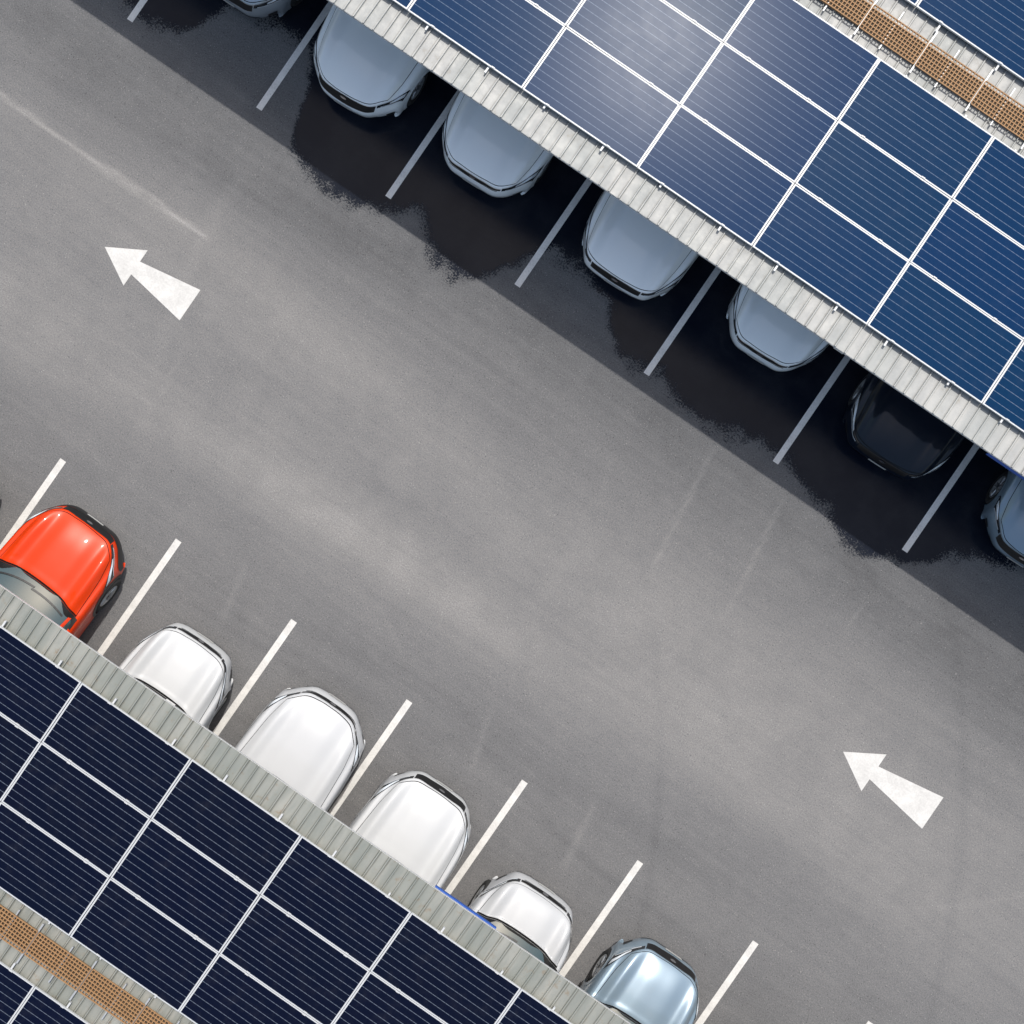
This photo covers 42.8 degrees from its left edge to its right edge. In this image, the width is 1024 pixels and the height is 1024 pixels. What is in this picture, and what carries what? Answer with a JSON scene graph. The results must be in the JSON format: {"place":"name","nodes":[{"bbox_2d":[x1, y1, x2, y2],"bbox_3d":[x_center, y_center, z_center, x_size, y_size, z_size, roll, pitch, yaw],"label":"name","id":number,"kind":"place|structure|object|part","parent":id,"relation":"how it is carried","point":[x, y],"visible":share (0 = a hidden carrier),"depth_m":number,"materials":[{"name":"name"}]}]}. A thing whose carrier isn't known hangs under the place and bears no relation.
{"place":"outdoors","nodes":[
{"label":"outdoors","id":0,"kind":"place"},
{"bbox_2d":[0,0,1023,1023],"bbox_3d":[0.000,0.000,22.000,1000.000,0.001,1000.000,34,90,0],"label":"ground","id":1,"kind":"structure","parent":0,"point":[678,633],"depth_m":22.00,"materials":[{"name":"grey asphalt"}]},
{"bbox_2d":[0,458,65,549],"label":"parking line","id":2,"kind":"object","parent":1,"relation":"on","point":[38,495],"visible":1,"depth_m":22.00,"materials":[{"name":"paint"}]},
{"bbox_2d":[0,505,124,638],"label":"parked car","id":3,"kind":"object","parent":1,"relation":"on","point":[62,566],"visible":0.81,"depth_m":21.05,"materials":[{"name":"red paint"}]},
{"bbox_3d":[-8.455,2.299,20.761,1.642,0.618,2.964,37,90,0],"label":"cabin window","id":4,"kind":"part","parent":3,"relation":"part of","materials":[{"name":"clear glass"}]},
{"bbox_2d":[127,0,146,21],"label":"parking line","id":5,"kind":"object","parent":1,"relation":"on","point":[136,10],"visible":1,"depth_m":22.00,"materials":[{"name":"paint"}]},
{"bbox_2d":[97,539,180,655],"bbox_3d":[-7.069,2.572,21.996,0.116,0.001,5.100,35,90,0],"label":"parking line","id":6,"kind":"object","parent":1,"relation":"on","point":[140,595],"visible":0.4,"depth_m":22.00,"materials":[{"name":"paint"}]},
{"bbox_2d":[105,247,199,319],"bbox_3d":[-6.139,-3.973,21.996,1.740,0.001,0.720,34,90,0],"label":"painted arrow","id":7,"kind":"object","parent":1,"relation":"on","point":[174,296],"visible":1,"depth_m":22.00,"materials":[{"name":"paint"}]},
{"bbox_2d":[119,623,232,728],"bbox_3d":[-6.287,3.867,21.222,2.083,1.556,4.399,35,90,0],"label":"parked car","id":8,"kind":"object","parent":1,"relation":"on","point":[186,669],"visible":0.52,"depth_m":21.07,"materials":[{"name":"white paint"}]},
{"bbox_2d":[213,619,296,735],"bbox_3d":[-5.126,3.925,21.996,0.116,0.001,5.100,35,90,0],"label":"parking line","id":9,"kind":"object","parent":1,"relation":"on","point":[255,676],"visible":0.4,"depth_m":22.00,"materials":[{"name":"paint"}]},
{"bbox_2d":[224,0,301,17],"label":"parked car","id":10,"kind":"object","parent":1,"relation":"on","point":[258,8],"visible":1,"depth_m":21.40,"materials":[{"name":"silver metal"}]},
{"bbox_2d":[257,2,332,110],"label":"parking line","id":11,"kind":"object","parent":1,"relation":"on","point":[295,56],"visible":1,"depth_m":22.00,"materials":[{"name":"paint"}]},
{"bbox_2d":[235,686,364,810],"bbox_3d":[-4.125,4.873,21.222,2.192,1.556,4.399,35,90,0],"label":"parked car","id":12,"kind":"object","parent":1,"relation":"on","point":[308,742],"visible":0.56,"depth_m":21.07,"materials":[{"name":"paint"}]},
{"bbox_2d":[0,584,630,1023],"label":"solar carport","id":13,"kind":"object","parent":1,"relation":"on","point":[162,860],"visible":1,"depth_m":19.40,"materials":[{"name":"glass"}]},
{"bbox_2d":[328,699,411,815],"bbox_3d":[-3.183,5.278,21.996,0.118,0.001,5.100,35,90,0],"label":"parking line","id":14,"kind":"object","parent":1,"relation":"on","point":[369,758],"visible":0.4,"depth_m":22.00,"materials":[{"name":"paint"}]},
{"bbox_2d":[313,5,430,117],"bbox_3d":[-1.640,-8.560,21.222,2.214,1.556,4.399,32,90,0],"label":"parked car","id":15,"kind":"object","parent":1,"relation":"on","point":[363,70],"visible":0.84,"depth_m":21.09,"materials":[{"name":"white paint"}]},
{"bbox_2d":[349,770,470,887],"bbox_3d":[-2.361,6.296,21.222,2.170,1.556,4.399,35,90,0],"label":"parked car","id":16,"kind":"object","parent":1,"relation":"on","point":[417,822],"visible":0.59,"depth_m":21.07,"materials":[{"name":"white paint"}]},
{"bbox_2d":[385,90,459,198],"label":"parking line","id":17,"kind":"object","parent":1,"relation":"on","point":[417,153],"visible":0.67,"depth_m":22.00,"materials":[{"name":"paint"}]},
{"bbox_2d":[445,780,527,893],"bbox_3d":[-1.240,6.631,21.996,0.118,0.001,5.100,35,90,0],"label":"parking line","id":18,"kind":"object","parent":1,"relation":"on","point":[486,836],"visible":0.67,"depth_m":22.00,"materials":[{"name":"paint"}]},
{"bbox_2d":[442,92,553,197],"bbox_3d":[0.488,-7.261,21.222,2.214,1.556,4.399,32,90,0],"label":"parked car","id":19,"kind":"object","parent":1,"relation":"on","point":[488,152],"visible":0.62,"depth_m":21.09,"materials":[{"name":"white paint"}]},
{"bbox_2d":[468,871,571,972],"bbox_3d":[-0.679,7.992,21.245,2.148,1.510,4.399,35,90,0],"label":"parked car","id":20,"kind":"object","parent":1,"relation":"on","point":[530,915],"visible":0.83,"depth_m":21.09,"materials":[{"name":"paint"}]},
{"bbox_3d":[-0.832,8.213,20.798,1.642,0.600,3.449,35,90,0],"label":"cabin window","id":21,"kind":"part","parent":20,"relation":"part of","materials":[{"name":"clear glass"}]},
{"bbox_2d":[515,179,591,287],"bbox_3d":[1.530,-5.915,21.996,0.110,0.001,5.110,34,90,0],"label":"parking line","id":22,"kind":"object","parent":1,"relation":"on","point":[553,232],"visible":0.4,"depth_m":22.00,"materials":[{"name":"paint"}]},
{"bbox_2d":[559,860,642,976],"bbox_3d":[0.704,7.984,21.996,0.118,0.001,5.100,35,90,0],"label":"parking line","id":23,"kind":"object","parent":1,"relation":"on","point":[599,920],"visible":0.67,"depth_m":22.00,"materials":[{"name":"paint"}]},
{"bbox_2d":[580,938,698,1023],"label":"parked car","id":24,"kind":"object","parent":1,"relation":"on","point":[643,981],"visible":0.93,"depth_m":21.09,"materials":[{"name":"silver paint"}]},
{"bbox_3d":[1.139,9.441,20.761,1.642,0.618,3.066,35,90,0],"label":"cabin window","id":25,"kind":"part","parent":24,"relation":"part of","materials":[{"name":"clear glass"}]},
{"bbox_2d":[582,190,698,300],"bbox_3d":[2.830,-5.584,21.222,2.235,1.556,4.399,33,90,0],"label":"parked car","id":26,"kind":"object","parent":1,"relation":"on","point":[629,251],"visible":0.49,"depth_m":21.09,"materials":[{"name":"white paint"}]},
{"bbox_2d":[327,0,1023,479],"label":"solar carport","id":27,"kind":"object","parent":1,"relation":"on","point":[845,178],"visible":1,"depth_m":18.65,"materials":[{"name":"glass"}]},
{"bbox_2d":[644,267,720,375],"bbox_3d":[3.704,-4.427,21.996,0.110,0.001,5.110,34,90,0],"label":"parking line","id":28,"kind":"object","parent":1,"relation":"on","point":[682,321],"visible":0.4,"depth_m":22.00,"materials":[{"name":"paint"}]},
{"bbox_2d":[695,941,757,1023],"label":"parking line","id":29,"kind":"object","parent":1,"relation":"on","point":[728,981],"visible":1,"depth_m":22.00,"materials":[{"name":"paint"}]},
{"bbox_2d":[726,283,828,371],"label":"parked car","id":30,"kind":"object","parent":1,"relation":"on","point":[766,334],"visible":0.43,"depth_m":21.12,"materials":[{"name":"white paint"}]},
{"bbox_2d":[773,355,849,463],"bbox_3d":[5.878,-2.938,21.996,0.110,0.001,5.110,34,90,0],"label":"parking line","id":31,"kind":"object","parent":1,"relation":"on","point":[812,408],"visible":0.4,"depth_m":22.00,"materials":[{"name":"paint"}]},
{"bbox_2d":[844,752,942,827],"bbox_3d":[6.330,4.552,21.996,1.830,0.001,0.750,34,90,0],"label":"painted arrow","id":32,"kind":"object","parent":1,"relation":"on","point":[916,804],"visible":1,"depth_m":22.00,"materials":[{"name":"paint"}]},
{"bbox_2d":[843,370,964,479],"bbox_3d":[7.182,-2.629,21.222,2.235,1.556,4.399,33,90,0],"label":"parked car","id":33,"kind":"object","parent":1,"relation":"on","point":[892,430],"visible":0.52,"depth_m":21.09,"materials":[{"name":"black paint"}]},
{"bbox_2d":[902,444,978,552],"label":"parking line","id":34,"kind":"object","parent":1,"relation":"on","point":[939,500],"visible":0.67,"depth_m":22.00,"materials":[{"name":"paint"}]},
{"bbox_2d":[981,468,1023,567],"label":"parked car","id":35,"kind":"object","parent":1,"relation":"on","point":[1002,514],"visible":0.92,"depth_m":21.21,"materials":[{"name":"blue paint"}]}
]}

